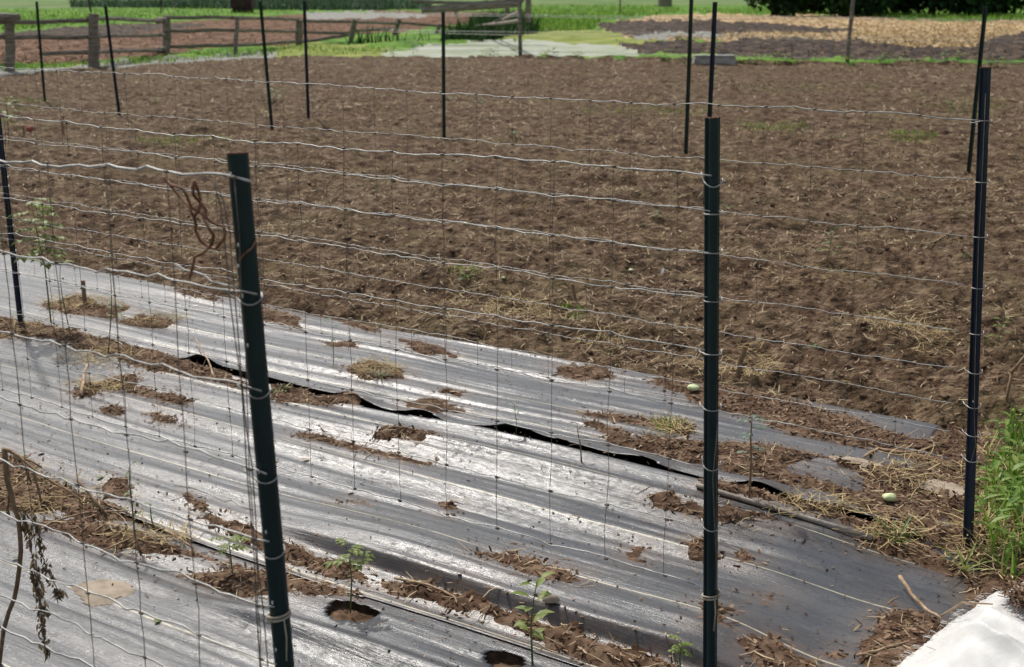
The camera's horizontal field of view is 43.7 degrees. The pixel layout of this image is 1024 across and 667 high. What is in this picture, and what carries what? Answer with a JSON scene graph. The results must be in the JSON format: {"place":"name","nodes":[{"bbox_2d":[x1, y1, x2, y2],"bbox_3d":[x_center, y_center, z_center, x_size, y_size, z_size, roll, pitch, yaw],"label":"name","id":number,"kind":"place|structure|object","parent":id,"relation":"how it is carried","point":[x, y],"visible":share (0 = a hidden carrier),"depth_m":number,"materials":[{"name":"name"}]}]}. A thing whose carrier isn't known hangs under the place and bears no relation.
{"place":"outdoors","nodes":[
{"label":"outdoors","id":0,"kind":"place"},
{"bbox_2d":[0,10,500,65],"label":"reddish soil plot","id":1,"kind":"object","parent":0,"point":[247,24],"visible":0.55,"depth_m":44.02,"materials":[{"name":"soil"}]},
{"bbox_2d":[0,10,722,75],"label":"gravel path","id":2,"kind":"structure","parent":0,"point":[370,14],"depth_m":44.59,"materials":[{"name":"gravel"}]},
{"bbox_2d":[0,0,768,9],"bbox_3d":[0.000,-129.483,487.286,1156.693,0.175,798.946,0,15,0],"label":"field","id":3,"kind":"structure","parent":0,"point":[45,4],"depth_m":161.89,"materials":[{"name":"plant"}]},
{"bbox_2d":[275,28,662,57],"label":"dry grass ground","id":4,"kind":"structure","parent":0,"point":[599,40],"depth_m":40.53,"materials":[{"name":"plant"}]},
{"bbox_2d":[339,13,542,44],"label":"tall dark grass","id":5,"kind":"structure","parent":4,"relation":"on","point":[462,34],"depth_m":41.73,"materials":[{"name":"plant"}]},
{"bbox_2d":[467,7,535,31],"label":"tall dark grass","id":6,"kind":"structure","parent":4,"relation":"on","point":[490,16],"depth_m":51.13,"materials":[{"name":"plant"}]},
{"bbox_2d":[381,38,639,57],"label":"pale gravel path","id":7,"kind":"structure","parent":0,"point":[475,48],"depth_m":35.63,"materials":[{"name":"gravel"}]},
{"bbox_2d":[0,54,1023,651],"bbox_3d":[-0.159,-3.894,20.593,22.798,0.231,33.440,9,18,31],"label":"tilled soil","id":8,"kind":"structure","parent":0,"point":[1000,268],"depth_m":10.02,"materials":[{"name":"soil"}]},
{"bbox_2d":[0,115,23,322],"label":"fence post","id":9,"kind":"object","parent":8,"relation":"on","point":[16,286],"visible":0.89,"depth_m":6.12,"materials":[{"name":"metal"}]},
{"bbox_2d":[0,96,23,142],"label":"seedling","id":10,"kind":"object","parent":8,"relation":"on","point":[10,113],"visible":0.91,"depth_m":13.93,"materials":[{"name":"green plant"}]},
{"bbox_2d":[26,126,34,131],"bbox_3d":[-5.698,-2.413,15.100,0.108,0.075,0.041,0,15,0],"label":"red scrap","id":11,"kind":"object","parent":8,"relation":"on","point":[30,129],"visible":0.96,"depth_m":15.09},
{"bbox_2d":[35,2,45,101],"bbox_3d":[-7.007,-4.147,18.984,0.058,1.525,0.030,0,15,0],"label":"steel post","id":12,"kind":"object","parent":8,"relation":"on","point":[40,51],"visible":0.97,"depth_m":18.98,"materials":[{"name":"metal"}]},
{"bbox_2d":[0,447,107,662],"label":"withered plant","id":13,"kind":"object","parent":8,"relation":"on","point":[23,527],"visible":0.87,"depth_m":2.97,"materials":[{"name":"plant"}]},
{"bbox_2d":[104,7,120,115],"bbox_3d":[-5.316,-3.587,16.994,0.114,1.478,0.030,0,15,0],"label":"steel post","id":14,"kind":"object","parent":8,"relation":"on","point":[112,60],"visible":0.96,"depth_m":16.99,"materials":[{"name":"metal"}]},
{"bbox_2d":[225,151,294,666],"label":"fence post","id":15,"kind":"object","parent":8,"relation":"on","point":[280,613],"visible":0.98,"depth_m":2.06,"materials":[{"name":"metal"}]},
{"bbox_2d":[0,160,276,666],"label":"wire fence","id":16,"kind":"object","parent":15,"relation":"attached to","point":[185,451],"visible":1,"depth_m":2.19,"materials":[{"name":"metal"}]},
{"bbox_2d":[161,176,226,279],"bbox_3d":[-0.493,-0.160,1.991,0.163,0.163,0.029,10,18,33],"label":"dried vine","id":17,"kind":"object","parent":16,"relation":"hanging from","point":[191,209],"visible":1,"depth_m":1.98,"materials":[{"name":"dried vine stems"},{"name":"brown bark"}]},
{"bbox_2d":[259,2,273,129],"bbox_3d":[-2.937,-3.162,15.267,0.109,1.554,0.030,0,15,0],"label":"steel post","id":18,"kind":"object","parent":8,"relation":"on","point":[266,65],"visible":0.99,"depth_m":15.26,"materials":[{"name":"metal"}]},
{"bbox_2d":[264,88,282,101],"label":"weed","id":19,"kind":"object","parent":8,"relation":"on","point":[274,94],"visible":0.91,"depth_m":19.04,"materials":[{"name":"green plant"}]},
{"bbox_2d":[0,510,577,666],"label":"ground cloth","id":20,"kind":"object","parent":8,"relation":"on","point":[230,621],"visible":0.83,"depth_m":3.33,"materials":[{"name":"fabric"}]},
{"bbox_2d":[100,536,171,551],"bbox_3d":[-1.134,0.623,3.834,0.216,0.009,0.046,-10,18,-33],"label":"stick","id":21,"kind":"object","parent":20,"relation":"on","point":[114,545],"visible":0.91,"depth_m":3.82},
{"bbox_2d":[143,503,155,528],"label":"seedling","id":22,"kind":"object","parent":20,"relation":"on","point":[150,514],"visible":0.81,"depth_m":3.96,"materials":[{"name":"green plant"}]},
{"bbox_2d":[164,529,193,548],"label":"stick","id":23,"kind":"object","parent":20,"relation":"on","point":[177,536],"visible":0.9,"depth_m":3.87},
{"bbox_2d":[71,455,964,606],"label":"dried mud","id":24,"kind":"structure","parent":20,"relation":"on","point":[118,588],"depth_m":3.54,"materials":[{"name":"soil"}]},
{"bbox_2d":[511,572,554,664],"bbox_3d":[0.055,0.705,3.105,0.113,0.247,0.094,-5,16,-19],"label":"seedling","id":25,"kind":"object","parent":20,"relation":"on","point":[540,614],"visible":1,"depth_m":3.10,"materials":[{"name":"green plant"}]},
{"bbox_2d":[303,2,309,118],"bbox_3d":[-2.598,-3.393,16.134,0.048,1.550,0.030,0,15,0],"label":"steel post","id":26,"kind":"object","parent":8,"relation":"on","point":[306,60],"visible":1,"depth_m":16.12,"materials":[{"name":"metal"}]},
{"bbox_2d":[441,12,445,136],"bbox_3d":[-0.765,-2.847,14.286,0.050,1.456,0.030,0,15,0],"label":"steel post","id":27,"kind":"object","parent":8,"relation":"on","point":[443,77],"visible":0.98,"depth_m":14.29,"materials":[{"name":"metal"}]},
{"bbox_2d":[457,272,474,283],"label":"weed","id":28,"kind":"object","parent":8,"relation":"on","point":[464,277],"visible":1,"depth_m":7.26,"materials":[{"name":"green plant"}]},
{"bbox_2d":[0,253,953,529],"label":"ground cloth","id":29,"kind":"object","parent":8,"relation":"on","point":[538,405],"visible":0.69,"depth_m":5.45,"materials":[{"name":"fabric"}]},
{"bbox_2d":[105,300,123,315],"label":"seedling","id":30,"kind":"object","parent":29,"relation":"on","point":[117,309],"visible":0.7,"depth_m":6.38,"materials":[{"name":"green plant"}]},
{"bbox_2d":[321,318,343,364],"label":"seedling","id":31,"kind":"object","parent":29,"relation":"on","point":[332,340],"visible":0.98,"depth_m":5.57,"materials":[{"name":"green plant"}]},
{"bbox_2d":[505,402,521,434],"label":"seedling","id":32,"kind":"object","parent":29,"relation":"on","point":[514,408],"visible":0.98,"depth_m":4.65,"materials":[{"name":"grey plant"}]},
{"bbox_2d":[687,383,698,390],"bbox_3d":[0.737,0.216,5.190,0.049,0.034,0.047,0,15,0],"label":"fruit","id":33,"kind":"object","parent":29,"relation":"on","point":[692,387],"visible":0.95,"depth_m":5.18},
{"bbox_2d":[882,491,896,501],"bbox_3d":[1.204,0.518,4.071,0.046,0.033,0.043,0,15,0],"label":"fruit","id":34,"kind":"object","parent":29,"relation":"on","point":[889,497],"visible":1,"depth_m":4.06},
{"bbox_2d":[0,302,979,666],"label":"crumbs","id":35,"kind":"object","parent":8,"relation":"on","point":[464,496],"visible":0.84,"depth_m":4.21,"materials":[{"name":"soil"}]},
{"bbox_2d":[0,337,986,666],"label":"ground cloth","id":36,"kind":"object","parent":8,"relation":"on","point":[408,541],"visible":0.87,"depth_m":3.98,"materials":[{"name":"fabric"}]},
{"bbox_2d":[79,363,87,396],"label":"stick","id":37,"kind":"object","parent":36,"relation":"on","point":[81,392],"visible":0.95,"depth_m":5.26,"materials":[{"name":"wood"}]},
{"bbox_2d":[105,254,120,355],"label":"seedling","id":38,"kind":"object","parent":36,"relation":"on","point":[111,311],"visible":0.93,"depth_m":5.66,"materials":[{"name":"green plant"}]},
{"bbox_2d":[542,594,559,602],"bbox_3d":[0.102,0.693,3.354,0.048,0.018,0.031,0,15,0],"label":"nut shell","id":39,"kind":"object","parent":36,"relation":"on","point":[553,598],"visible":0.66,"depth_m":3.34},
{"bbox_2d":[568,422,589,462],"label":"seedling","id":40,"kind":"object","parent":36,"relation":"on","point":[579,442],"visible":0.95,"depth_m":4.38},
{"bbox_2d":[735,414,766,498],"bbox_3d":[0.755,0.394,4.041,0.094,0.304,0.137,0,15,0],"label":"seedling","id":41,"kind":"object","parent":36,"relation":"on","point":[750,452],"visible":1,"depth_m":4.03,"materials":[{"name":"green plant"}]},
{"bbox_2d":[696,483,872,540],"bbox_3d":[0.841,0.552,3.994,0.604,0.034,0.020,12,19,37],"label":"wooden pole","id":42,"kind":"object","parent":36,"relation":"on","point":[798,516],"visible":0.86,"depth_m":3.96,"materials":[{"name":"brown wood"}]},
{"bbox_2d":[898,575,941,619],"bbox_3d":[1.095,0.714,3.442,0.016,0.022,0.250,-2,15,-7],"label":"stick","id":43,"kind":"object","parent":36,"relation":"on","point":[911,594],"visible":1,"depth_m":3.45,"materials":[{"name":"wood"}]},
{"bbox_2d":[0,81,1007,430],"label":"sparse weeds","id":44,"kind":"object","parent":8,"relation":"on","point":[758,127],"visible":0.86,"depth_m":14.58,"materials":[{"name":"plant"}]},
{"bbox_2d":[0,91,1015,572],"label":"hay wisps","id":45,"kind":"object","parent":8,"relation":"on","point":[490,305],"visible":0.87,"depth_m":5.37,"materials":[{"name":"plant"}]},
{"bbox_2d":[0,287,1022,666],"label":"mulch straws","id":46,"kind":"object","parent":8,"relation":"on","point":[570,559],"visible":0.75,"depth_m":4.14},
{"bbox_2d":[0,287,1023,666],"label":"spilled soil","id":47,"kind":"structure","parent":8,"relation":"on","point":[338,609],"depth_m":4.12,"materials":[{"name":"soil"}]},
{"bbox_2d":[6,197,74,323],"bbox_3d":[-2.252,-0.329,6.127,0.255,0.636,0.271,8,17,28],"label":"seedling","id":48,"kind":"object","parent":47,"relation":"on","point":[34,251],"visible":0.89,"depth_m":6.07,"materials":[{"name":"green leaf"},{"name":"green plant stem"}]},
{"bbox_2d":[50,257,71,333],"bbox_3d":[-2.111,-0.169,5.998,0.087,0.392,0.082,4,16,15],"label":"seedling","id":49,"kind":"object","parent":47,"relation":"on","point":[63,301],"visible":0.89,"depth_m":6.00,"materials":[{"name":"green plant"}]},
{"bbox_2d":[24,510,128,539],"bbox_3d":[-1.366,0.581,3.961,0.092,0.014,0.342,14,21,43],"label":"stick","id":50,"kind":"object","parent":47,"relation":"on","point":[49,523],"visible":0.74,"depth_m":4.00,"materials":[{"name":"wood"}]},
{"bbox_2d":[81,280,86,302],"bbox_3d":[-2.234,-0.200,6.673,0.022,0.160,0.021,0,15,0],"label":"wooden stake","id":51,"kind":"object","parent":47,"relation":"on","point":[83,284],"visible":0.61,"depth_m":6.66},
{"bbox_2d":[122,461,144,535],"bbox_3d":[-1.144,0.510,3.827,0.081,0.257,0.085,0,15,0],"label":"seedling","id":52,"kind":"object","parent":47,"relation":"on","point":[131,491],"visible":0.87,"depth_m":3.82,"materials":[{"name":"green plant"}]},
{"bbox_2d":[195,338,215,380],"bbox_3d":[-1.349,0.107,5.622,0.014,0.021,0.653,-5,16,-20],"label":"stick","id":53,"kind":"object","parent":47,"relation":"on","point":[212,373],"visible":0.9,"depth_m":5.53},
{"bbox_2d":[210,535,249,572],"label":"seedling","id":54,"kind":"object","parent":47,"relation":"on","point":[237,538],"visible":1,"depth_m":3.60,"materials":[{"name":"green plant"}]},
{"bbox_2d":[272,382,292,392],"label":"seedling","id":55,"kind":"object","parent":47,"relation":"on","point":[282,387],"visible":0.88,"depth_m":5.22,"materials":[{"name":"green plant"}]},
{"bbox_2d":[323,538,375,612],"bbox_3d":[-0.428,0.652,3.409,0.127,0.199,0.116,-9,18,-31],"label":"seedling","id":56,"kind":"object","parent":47,"relation":"on","point":[338,561],"visible":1,"depth_m":3.39,"materials":[{"name":"green leaf"},{"name":"green plant stem"}]},
{"bbox_2d":[368,365,394,377],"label":"grass tuft","id":57,"kind":"object","parent":47,"relation":"on","point":[382,374],"visible":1,"depth_m":5.39,"materials":[{"name":"grey plant"}]},
{"bbox_2d":[394,576,457,603],"bbox_3d":[-0.230,0.700,3.514,0.239,0.011,0.033,12,19,38],"label":"stick","id":58,"kind":"object","parent":47,"relation":"on","point":[420,583],"visible":1,"depth_m":3.53,"materials":[{"name":"wood"}]},
{"bbox_2d":[0,284,1023,666],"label":"wood chips","id":59,"kind":"object","parent":47,"relation":"on","point":[770,636],"visible":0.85,"depth_m":4.13,"materials":[{"name":"wood"}]},
{"bbox_2d":[668,634,693,666],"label":"seedling","id":60,"kind":"object","parent":47,"relation":"on","point":[682,650],"visible":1,"depth_m":3.08,"materials":[{"name":"green plant"}]},
{"bbox_2d":[856,638,916,656],"bbox_3d":[0.944,0.788,3.210,0.198,0.009,0.010,-7,17,-25],"label":"stick","id":61,"kind":"object","parent":47,"relation":"on","point":[875,651],"visible":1,"depth_m":3.20,"materials":[{"name":"wood"}]},
{"bbox_2d":[869,514,919,542],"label":"seedling","id":62,"kind":"object","parent":47,"relation":"on","point":[902,530],"visible":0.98,"depth_m":3.83,"materials":[{"name":"green plant"}]},
{"bbox_2d":[863,445,938,458],"bbox_3d":[1.362,0.409,4.523,0.342,0.023,0.077,-7,16,-23],"label":"stick","id":63,"kind":"object","parent":47,"relation":"on","point":[877,449],"visible":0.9,"depth_m":4.50,"materials":[{"name":"wood"}]},
{"bbox_2d":[938,538,995,570],"bbox_3d":[1.294,0.654,3.637,0.205,0.079,0.184,0,15,0],"label":"seedling","id":64,"kind":"object","parent":47,"relation":"on","point":[965,566],"visible":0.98,"depth_m":3.66,"materials":[{"name":"plant"}]},
{"bbox_2d":[0,54,1023,446],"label":"straw litter","id":65,"kind":"object","parent":8,"relation":"on","point":[592,160],"visible":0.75,"depth_m":10.51,"materials":[{"name":"plant"}]},
{"bbox_2d":[534,294,572,302],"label":"stick","id":66,"kind":"object","parent":8,"relation":"on","point":[543,300],"visible":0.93,"depth_m":6.88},
{"bbox_2d":[571,283,576,299],"bbox_3d":[0.338,-0.210,6.897,0.042,0.123,0.015,0,15,0],"label":"wooden stake","id":67,"kind":"object","parent":8,"relation":"on","point":[573,291],"visible":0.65,"depth_m":6.89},
{"bbox_2d":[684,0,692,153],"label":"steel post","id":68,"kind":"object","parent":8,"relation":"on","point":[688,79],"visible":0.94,"depth_m":12.64,"materials":[{"name":"metal"}]},
{"bbox_2d":[703,2,716,204],"bbox_3d":[1.527,-1.726,9.838,0.048,1.602,0.028,0,15,0],"label":"steel post","id":69,"kind":"object","parent":8,"relation":"on","point":[712,54],"visible":0.62,"depth_m":9.75,"materials":[{"name":"metal"}]},
{"bbox_2d":[698,116,722,666],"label":"fence post","id":70,"kind":"object","parent":8,"relation":"on","point":[711,595],"visible":1,"depth_m":2.70,"materials":[{"name":"metal"}]},
{"bbox_2d":[0,114,711,584],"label":"wire fence","id":71,"kind":"object","parent":70,"relation":"attached to","point":[496,270],"visible":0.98,"depth_m":3.15,"materials":[{"name":"metal"}]},
{"bbox_2d":[692,55,735,64],"bbox_3d":[4.504,-6.092,28.425,0.930,0.215,0.360,0,15,0],"label":"concrete block","id":72,"kind":"object","parent":8,"relation":"on","point":[719,59],"depth_m":28.26,"materials":[{"name":"concrete"}]},
{"bbox_2d":[736,346,747,377],"bbox_3d":[0.984,0.137,5.485,0.052,0.173,0.021,0,15,0],"label":"wooden stake","id":73,"kind":"object","parent":8,"relation":"on","point":[741,359],"visible":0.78,"depth_m":5.47,"materials":[{"name":"wood"}]},
{"bbox_2d":[817,227,843,259],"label":"weed","id":74,"kind":"object","parent":8,"relation":"on","point":[830,243],"visible":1,"depth_m":7.78,"materials":[{"name":"green plant"}]},
{"bbox_2d":[867,321,939,353],"bbox_3d":[1.883,0.000,6.068,0.148,0.031,0.607,-6,16,-22],"label":"stick","id":75,"kind":"object","parent":8,"relation":"on","point":[916,332],"visible":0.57,"depth_m":5.98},
{"bbox_2d":[918,231,951,244],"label":"stick","id":76,"kind":"object","parent":8,"relation":"on","point":[935,240],"visible":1,"depth_m":8.31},
{"bbox_2d":[892,582,1023,666],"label":"white sack","id":77,"kind":"object","parent":8,"relation":"on","point":[981,635],"visible":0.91,"depth_m":3.05,"materials":[{"name":"plastic"}]},
{"bbox_2d":[941,602,992,616],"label":"stick","id":78,"kind":"object","parent":77,"relation":"on","point":[951,609],"visible":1,"depth_m":3.30,"materials":[{"name":"wood"}]},
{"bbox_2d":[991,572,1023,613],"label":"mulch on sack","id":79,"kind":"object","parent":77,"relation":"on","point":[1016,594],"visible":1,"depth_m":3.24,"materials":[{"name":"plant"}]},
{"bbox_2d":[961,67,991,547],"bbox_3d":[1.303,-0.013,3.610,0.127,1.452,0.040,10,18,33],"label":"fence post","id":80,"kind":"object","parent":8,"relation":"on","point":[981,182],"visible":0.99,"depth_m":3.58,"materials":[{"name":"metal"}]},
{"bbox_2d":[0,66,980,458],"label":"wire fence","id":81,"kind":"object","parent":80,"relation":"attached to","point":[754,338],"visible":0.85,"depth_m":4.39,"materials":[{"name":"metal"}]},
{"bbox_2d":[966,6,987,171],"bbox_3d":[4.168,-2.135,11.448,0.056,1.554,0.030,0,15,0],"label":"steel post","id":82,"kind":"object","parent":8,"relation":"on","point":[976,91],"visible":0.92,"depth_m":11.44,"materials":[{"name":"metal"}]},
{"bbox_2d":[936,430,1023,581],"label":"dry edge grass","id":83,"kind":"structure","parent":8,"relation":"on","point":[997,542],"depth_m":3.77,"materials":[{"name":"plant"}]},
{"bbox_2d":[951,376,1023,581],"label":"edge grass","id":84,"kind":"structure","parent":8,"relation":"on","point":[1020,433],"depth_m":3.97,"materials":[{"name":"plant"}]},
{"bbox_2d":[962,397,1023,573],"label":"edge weeds","id":85,"kind":"object","parent":8,"relation":"on","point":[1011,478],"visible":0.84,"depth_m":4.07,"materials":[{"name":"green plant"}]},
{"bbox_2d":[986,316,1010,345],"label":"seedling","id":86,"kind":"object","parent":8,"relation":"on","point":[1002,325],"visible":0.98,"depth_m":5.97,"materials":[{"name":"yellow plant"}]},
{"bbox_2d":[1005,373,1012,400],"bbox_3d":[1.997,0.242,5.146,0.028,0.172,0.012,0,15,0],"label":"cane","id":87,"kind":"object","parent":8,"relation":"on","point":[1008,387],"visible":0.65,"depth_m":5.13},
{"bbox_2d":[1010,355,1023,373],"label":"cane","id":88,"kind":"object","parent":87,"relation":"on","point":[1017,365],"visible":1,"depth_m":5.11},
{"bbox_2d":[0,19,1023,60],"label":"dark compost ground","id":89,"kind":"structure","parent":0,"point":[797,43],"depth_m":38.08,"materials":[{"name":"soil"}]},
{"bbox_2d":[0,3,1023,69],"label":"grass ground","id":90,"kind":"structure","parent":0,"point":[433,38],"depth_m":60.81,"materials":[{"name":"plant"}]},
{"bbox_2d":[0,6,310,29],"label":"meadow grass","id":91,"kind":"structure","parent":90,"relation":"on","point":[23,17],"depth_m":81.89,"materials":[{"name":"plant"}]},
{"bbox_2d":[0,41,411,69],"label":"bright grass","id":92,"kind":"structure","parent":90,"relation":"on","point":[136,61],"depth_m":31.85,"materials":[{"name":"plant"}]},
{"bbox_2d":[230,0,254,12],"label":"garden shed","id":93,"kind":"structure","parent":90,"relation":"on","point":[242,6],"depth_m":91.36,"materials":[{"name":"brown wood"}]},
{"bbox_2d":[236,0,244,6],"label":"door","id":94,"kind":"structure","parent":93,"relation":"in","point":[240,3],"depth_m":91.25,"materials":[{"name":"brown"}]},
{"bbox_2d":[68,0,433,10],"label":"garden rows","id":95,"kind":"object","parent":90,"relation":"on","point":[327,5],"visible":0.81,"depth_m":108.15,"materials":[{"name":"green plant"}]},
{"bbox_2d":[0,11,517,71],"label":"split rail fence","id":96,"kind":"object","parent":90,"relation":"on","point":[9,21],"visible":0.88,"depth_m":32.28,"materials":[{"name":"brown wood"}]},
{"bbox_2d":[413,0,530,22],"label":"plank gate","id":97,"kind":"structure","parent":96,"relation":"attached to","point":[454,6],"depth_m":38.67,"materials":[{"name":"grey wood"}]},
{"bbox_2d":[522,2,687,31],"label":"bright grass","id":98,"kind":"structure","parent":90,"relation":"on","point":[548,24],"depth_m":78.66,"materials":[{"name":"plant"}]},
{"bbox_2d":[657,0,671,6],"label":"trunk","id":99,"kind":"object","parent":90,"relation":"on","point":[664,3],"visible":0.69,"depth_m":122.72,"materials":[{"name":"grey wood"}]},
{"bbox_2d":[380,0,1023,68],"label":"wire fence","id":100,"kind":"object","parent":90,"relation":"on","point":[850,19],"visible":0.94,"depth_m":29.25,"materials":[{"name":"grey"}]},
{"bbox_2d":[744,0,813,15],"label":"tree","id":101,"kind":"object","parent":90,"relation":"on","point":[776,7],"visible":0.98,"depth_m":78.40,"materials":[{"name":"green plant"}]},
{"bbox_2d":[785,0,837,13],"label":"tree","id":102,"kind":"object","parent":90,"relation":"on","point":[816,8],"visible":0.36,"depth_m":87.34,"materials":[{"name":"green plant"}]},
{"bbox_2d":[814,0,896,16],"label":"tree","id":103,"kind":"object","parent":90,"relation":"on","point":[871,8],"visible":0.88,"depth_m":75.92,"materials":[{"name":"green plant"}]},
{"bbox_2d":[693,5,1023,20],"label":"bright grass","id":104,"kind":"structure","parent":90,"relation":"on","point":[913,15],"depth_m":76.57,"materials":[{"name":"plant"}]},
{"bbox_2d":[884,0,928,14],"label":"tree","id":105,"kind":"object","parent":90,"relation":"on","point":[916,6],"visible":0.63,"depth_m":81.79,"materials":[{"name":"green plant"}]},
{"bbox_2d":[899,0,965,15],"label":"tree","id":106,"kind":"object","parent":90,"relation":"on","point":[950,6],"visible":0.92,"depth_m":79.43,"materials":[{"name":"green plant"}]},
{"bbox_2d":[936,0,1010,15],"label":"tree","id":107,"kind":"object","parent":90,"relation":"on","point":[976,6],"visible":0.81,"depth_m":79.21,"materials":[{"name":"green plant"}]},
{"bbox_2d":[989,0,1023,13],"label":"tree","id":108,"kind":"object","parent":90,"relation":"on","point":[1007,9],"visible":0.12,"depth_m":85.78,"materials":[{"name":"green plant"}]},
{"bbox_2d":[1010,0,1023,13],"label":"tree","id":109,"kind":"object","parent":90,"relation":"on","point":[1017,5],"visible":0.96,"depth_m":83.29,"materials":[{"name":"green plant"}]},
{"bbox_2d":[617,12,1023,47],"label":"straw covered ground","id":110,"kind":"structure","parent":0,"point":[771,20],"depth_m":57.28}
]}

